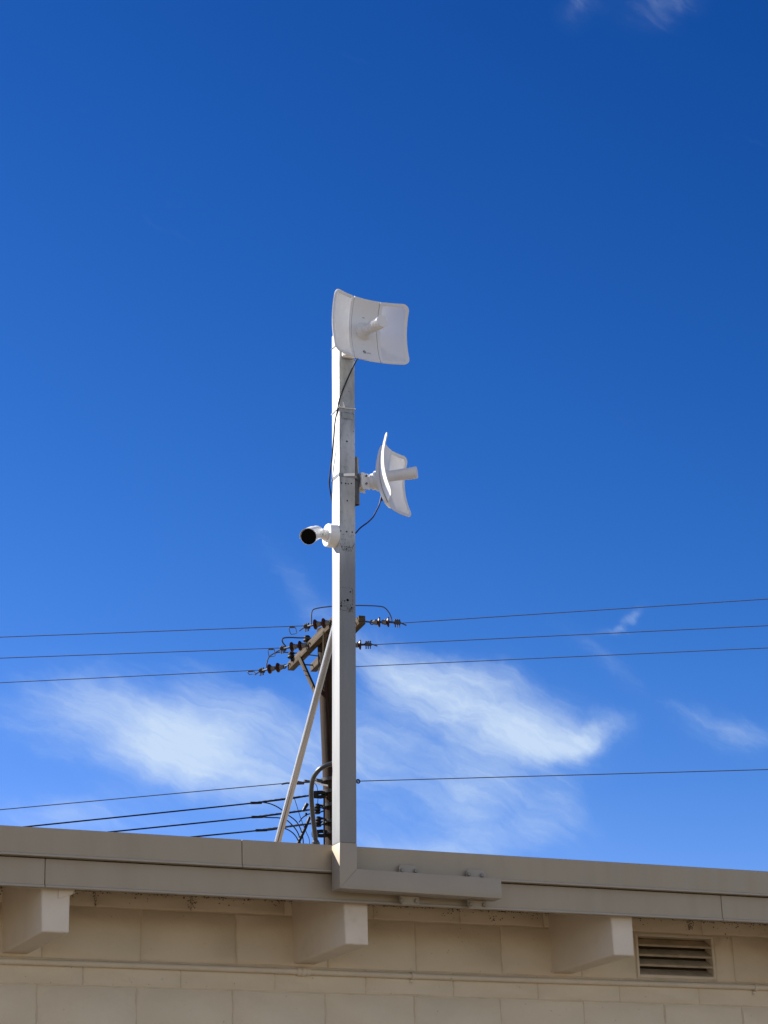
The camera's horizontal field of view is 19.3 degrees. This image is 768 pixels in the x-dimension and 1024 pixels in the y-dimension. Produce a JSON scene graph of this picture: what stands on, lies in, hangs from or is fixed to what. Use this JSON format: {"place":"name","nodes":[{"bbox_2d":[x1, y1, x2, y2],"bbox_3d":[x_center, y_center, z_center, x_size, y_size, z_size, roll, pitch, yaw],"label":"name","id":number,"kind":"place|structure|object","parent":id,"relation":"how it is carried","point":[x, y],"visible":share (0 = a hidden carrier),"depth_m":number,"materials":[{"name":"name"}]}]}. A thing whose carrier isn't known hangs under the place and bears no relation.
{"place":"outdoors","nodes":[
{"label":"outdoors","id":0,"kind":"place"},
{"bbox_2d":[0,0,767,870],"label":"sky","id":1,"kind":"structure","parent":0,"point":[565,202],"materials":[{"name":"blue"}]},
{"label":"insulator string","id":2,"kind":"object","parent":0,"visible":0},
{"bbox_2d":[356,648,763,666],"bbox_3d":[6.775,1.911,32.590,14.585,0.059,0.011,-3,-20,2],"label":"power line","id":3,"kind":"object","parent":2,"relation":"attached to","point":[560,657],"visible":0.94,"depth_m":32.71,"materials":[{"name":"metal"}]},
{"bbox_3d":[-0.354,3.688,30.850,0.070,0.068,0.022,7,-22,-24],"label":"wire eye","id":4,"kind":"object","parent":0,"visible":0},
{"bbox_2d":[356,769,767,781],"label":"power line","id":5,"kind":"object","parent":4,"relation":"attached to","point":[562,775],"visible":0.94,"depth_m":31.00,"materials":[{"name":"metal"}]},
{"label":"ground","id":6,"kind":"structure","parent":0,"visible":0},
{"bbox_2d":[287,615,364,844],"bbox_3d":[-0.592,6.616,29.981,0.712,10.912,2.467,5,-21,-18],"label":"utility pole","id":7,"kind":"object","parent":6,"relation":"on","point":[319,639],"visible":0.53,"depth_m":31.13,"materials":[{"name":"brown wood"}]},
{"bbox_2d":[255,663,288,675],"bbox_3d":[-1.644,2.281,32.771,0.616,0.144,0.152,-12,-22,26],"label":"insulator string","id":8,"kind":"object","parent":7,"relation":"attached to","point":[278,667],"visible":1,"depth_m":32.72,"materials":[{"name":"brown ceramic"}]},
{"bbox_2d":[0,670,257,682],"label":"power line","id":9,"kind":"object","parent":8,"relation":"attached to","point":[128,676],"visible":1,"depth_m":32.91,"materials":[{"name":"metal"}]},
{"bbox_2d":[266,651,317,667],"bbox_3d":[-1.281,2.203,33.169,0.994,0.275,0.018,7,-22,-24],"label":"jumper wire","id":10,"kind":"object","parent":8,"relation":"attached to","point":[285,652],"visible":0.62,"depth_m":33.07,"materials":[{"name":"metal"}]},
{"bbox_2d":[275,641,308,653],"bbox_3d":[-1.306,1.903,31.743,0.553,0.144,0.150,-10,-21,21],"label":"insulator string","id":11,"kind":"object","parent":7,"relation":"attached to","point":[300,645],"visible":1,"depth_m":31.69,"materials":[{"name":"brown ceramic"}]},
{"bbox_2d":[0,648,276,658],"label":"power line","id":12,"kind":"object","parent":11,"relation":"attached to","point":[139,653],"visible":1,"depth_m":31.79,"materials":[{"name":"metal"}]},
{"bbox_2d":[281,637,310,644],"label":"jumper wire","id":13,"kind":"object","parent":11,"relation":"attached to","point":[295,637],"visible":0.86,"depth_m":31.96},
{"bbox_2d":[281,778,323,784],"bbox_3d":[-1.109,3.679,30.711,0.628,0.127,0.063,7,-22,-24],"label":"dead end clamp","id":14,"kind":"object","parent":7,"relation":"attached to","point":[308,781],"visible":0.77,"depth_m":30.71,"materials":[{"name":"grey metal"}]},
{"bbox_2d":[0,783,280,809],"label":"power line","id":15,"kind":"object","parent":14,"relation":"attached to","point":[139,796],"visible":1,"depth_m":30.27,"materials":[{"name":"metal"}]},
{"bbox_2d":[299,618,330,631],"bbox_3d":[-0.943,1.538,30.753,0.550,0.144,0.156,-11,-22,24],"label":"insulator string","id":16,"kind":"object","parent":7,"relation":"attached to","point":[323,623],"visible":0.95,"depth_m":30.70,"materials":[{"name":"brown ceramic"}]},
{"bbox_2d":[0,625,302,637],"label":"power line","id":17,"kind":"object","parent":16,"relation":"attached to","point":[151,631],"visible":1,"depth_m":30.81,"materials":[{"name":"metal"}]},
{"bbox_2d":[311,605,391,624],"bbox_3d":[-0.440,1.421,30.858,1.228,0.374,0.017,7,-22,-24],"label":"jumper wire","id":18,"kind":"object","parent":16,"relation":"attached to","point":[356,605],"visible":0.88,"depth_m":30.96,"materials":[{"name":"metal"}]},
{"bbox_2d":[314,803,322,813],"bbox_3d":[-0.877,4.047,30.690,0.159,0.140,0.095,7,-22,-24],"label":"rack clamp","id":19,"kind":"object","parent":7,"relation":"attached to","point":[318,809],"visible":0.96,"depth_m":30.65,"materials":[{"name":"black metal"}]},
{"bbox_2d":[107,807,321,831],"bbox_3d":[-4.426,4.204,29.548,7.460,0.900,0.555,2,-20,-12],"label":"service wire","id":20,"kind":"object","parent":19,"relation":"attached to","point":[262,816],"visible":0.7,"depth_m":29.99,"materials":[{"name":"black plastic"}]},
{"bbox_2d":[263,817,300,842],"bbox_3d":[-1.379,4.324,30.337,0.560,0.428,0.016,7,-22,-24],"label":"drop wire","id":21,"kind":"object","parent":20,"relation":"attached to","point":[288,821],"visible":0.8,"depth_m":30.43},
{"bbox_2d":[302,803,308,815],"bbox_3d":[-1.067,4.040,30.598,0.104,0.188,0.056,7,-22,-24],"label":"connector","id":22,"kind":"object","parent":20,"relation":"attached to","point":[306,805],"visible":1,"depth_m":30.59,"materials":[{"name":"black plastic"}]},
{"bbox_2d":[311,829,326,837],"bbox_3d":[-0.876,4.365,30.572,0.222,0.124,0.100,7,-22,-24],"label":"rack clamp","id":23,"kind":"object","parent":7,"relation":"attached to","point":[318,834],"visible":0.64,"depth_m":30.56,"materials":[{"name":"black plastic"}]},
{"bbox_2d":[314,790,325,798],"bbox_3d":[-0.901,3.860,30.748,0.223,0.125,0.100,7,-22,-24],"label":"rack clamp","id":24,"kind":"object","parent":7,"relation":"attached to","point":[316,796],"visible":0.69,"depth_m":30.74,"materials":[{"name":"black metal"}]},
{"bbox_2d":[24,794,319,826],"bbox_3d":[-3.462,4.117,29.971,5.322,0.903,1.058,7,-21,-23],"label":"service wire","id":25,"kind":"object","parent":24,"relation":"attached to","point":[264,801],"visible":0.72,"depth_m":30.19,"materials":[{"name":"black plastic"}]},
{"bbox_2d":[265,802,303,842],"bbox_3d":[-1.369,4.231,30.377,0.615,0.626,0.016,7,-22,-24],"label":"drop wire","id":26,"kind":"object","parent":25,"relation":"hanging from","point":[289,816],"visible":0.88,"depth_m":30.44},
{"bbox_2d":[316,816,325,826],"bbox_3d":[-0.862,4.214,30.635,0.159,0.140,0.095,7,-22,-24],"label":"rack clamp","id":27,"kind":"object","parent":7,"relation":"attached to","point":[318,821],"visible":0.96,"depth_m":30.60,"materials":[{"name":"black metal"}]},
{"bbox_2d":[190,821,322,836],"bbox_3d":[-5.457,4.387,29.420,9.446,0.888,1.349,0,-20,-6],"label":"service wire","id":28,"kind":"object","parent":27,"relation":"attached to","point":[263,830],"visible":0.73,"depth_m":30.09,"materials":[{"name":"black plastic"}]},
{"bbox_2d":[267,828,297,840],"bbox_3d":[-1.351,4.407,30.320,0.474,0.315,0.016,7,-22,-24],"label":"drop wire","id":29,"kind":"object","parent":28,"relation":"attached to","point":[286,829],"visible":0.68,"depth_m":30.39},
{"bbox_2d":[297,816,310,842],"bbox_3d":[-1.110,4.373,30.452,0.284,0.535,0.044,7,-22,-24],"label":"guy strand","id":30,"kind":"object","parent":28,"relation":"attached to","point":[304,830],"visible":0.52,"depth_m":30.48},
{"bbox_2d":[356,640,377,649],"bbox_3d":[-0.356,1.870,31.739,0.527,0.143,0.144,0,-20,-6],"label":"insulator string","id":31,"kind":"object","parent":7,"relation":"attached to","point":[366,644],"visible":0.45,"depth_m":31.72,"materials":[{"name":"brown ceramic"}]},
{"bbox_2d":[375,625,767,644],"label":"power line","id":32,"kind":"object","parent":31,"relation":"attached to","point":[571,635],"visible":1,"depth_m":31.65,"materials":[{"name":"metal"}]},
{"bbox_2d":[365,617,405,627],"bbox_3d":[0.017,1.503,30.742,0.597,0.143,0.148,0,-20,-5],"label":"insulator string","id":33,"kind":"object","parent":7,"relation":"attached to","point":[385,622],"visible":1,"depth_m":30.72,"materials":[{"name":"brown ceramic"}]},
{"bbox_2d":[403,599,766,622],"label":"power line","id":34,"kind":"object","parent":33,"relation":"attached to","point":[587,610],"visible":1,"depth_m":30.58,"materials":[{"name":"metal"}]},
{"bbox_2d":[0,825,767,1023],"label":"building","id":35,"kind":"structure","parent":6,"relation":"on","point":[77,895],"depth_m":9.03,"materials":[{"name":"beige brick"}]},
{"bbox_2d":[274,626,331,841],"bbox_3d":[-0.335,1.020,9.232,0.100,0.916,0.906,7,-22,-24],"label":"brace pipe","id":36,"kind":"object","parent":35,"relation":"on","point":[304,741],"visible":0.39,"depth_m":9.16,"materials":[{"name":"grey metal"}]},
{"bbox_2d":[309,761,331,843],"bbox_3d":[-0.256,1.333,8.876,0.092,0.619,0.440,1,-20,-8],"label":"conduit gooseneck","id":37,"kind":"object","parent":35,"relation":"on","point":[318,770],"visible":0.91,"depth_m":8.85,"materials":[{"name":"grey metal"}]},
{"bbox_2d":[0,958,767,995],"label":"wall conduit","id":38,"kind":"object","parent":35,"relation":"attached to","point":[302,971],"depth_m":9.19,"materials":[{"name":"metal"}]},
{"bbox_2d":[332,336,501,909],"bbox_3d":[0.092,0.405,9.105,0.696,2.365,0.096,7,-22,-24],"label":"antenna mast","id":39,"kind":"object","parent":35,"relation":"attached to","point":[411,885],"visible":0.99,"depth_m":8.82,"materials":[{"name":"metal"}]},
{"bbox_2d":[299,524,339,547],"bbox_3d":[-0.261,0.092,8.989,0.109,0.134,0.246,-14,-23,31],"label":"security camera","id":40,"kind":"object","parent":39,"relation":"attached to","point":[329,535],"visible":1,"depth_m":9.01,"materials":[{"name":"white plastic"}]},
{"bbox_2d":[329,358,357,500],"bbox_3d":[-0.151,-0.240,9.151,0.047,0.805,0.207,15,-26,-39],"label":"antenna cable","id":41,"kind":"object","parent":39,"relation":"attached to","point":[335,425],"visible":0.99,"depth_m":9.22,"materials":[{"name":"black rubber"}]},
{"bbox_2d":[331,457,359,505],"bbox_3d":[-0.150,-0.128,9.171,0.105,0.203,0.080,7,-22,-24],"label":"mounting pipe","id":42,"kind":"object","parent":39,"relation":"attached to","point":[355,475],"visible":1,"depth_m":9.15,"materials":[{"name":"grey metal"}]},
{"bbox_2d":[331,289,408,364],"bbox_3d":[-0.055,-0.731,9.258,0.324,0.272,0.356,-1,-20,-2],"label":"dish antenna","id":43,"kind":"object","parent":39,"relation":"attached to","point":[357,332],"visible":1,"depth_m":9.23,"materials":[{"name":"white plastic"}]},
{"bbox_2d":[359,432,417,516],"bbox_3d":[0.046,-0.151,9.191,0.264,0.279,0.299,7,-22,-24],"label":"dish antenna","id":44,"kind":"object","parent":39,"relation":"attached to","point":[389,476],"visible":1,"depth_m":9.18,"materials":[{"name":"white plastic"}]},
{"bbox_2d":[355,496,382,533],"bbox_3d":[-0.068,0.008,9.136,0.141,0.185,0.037,4,-21,-17],"label":"antenna cable","id":45,"kind":"object","parent":44,"relation":"hanging from","point":[381,499],"visible":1,"depth_m":9.15,"materials":[{"name":"black rubber"}]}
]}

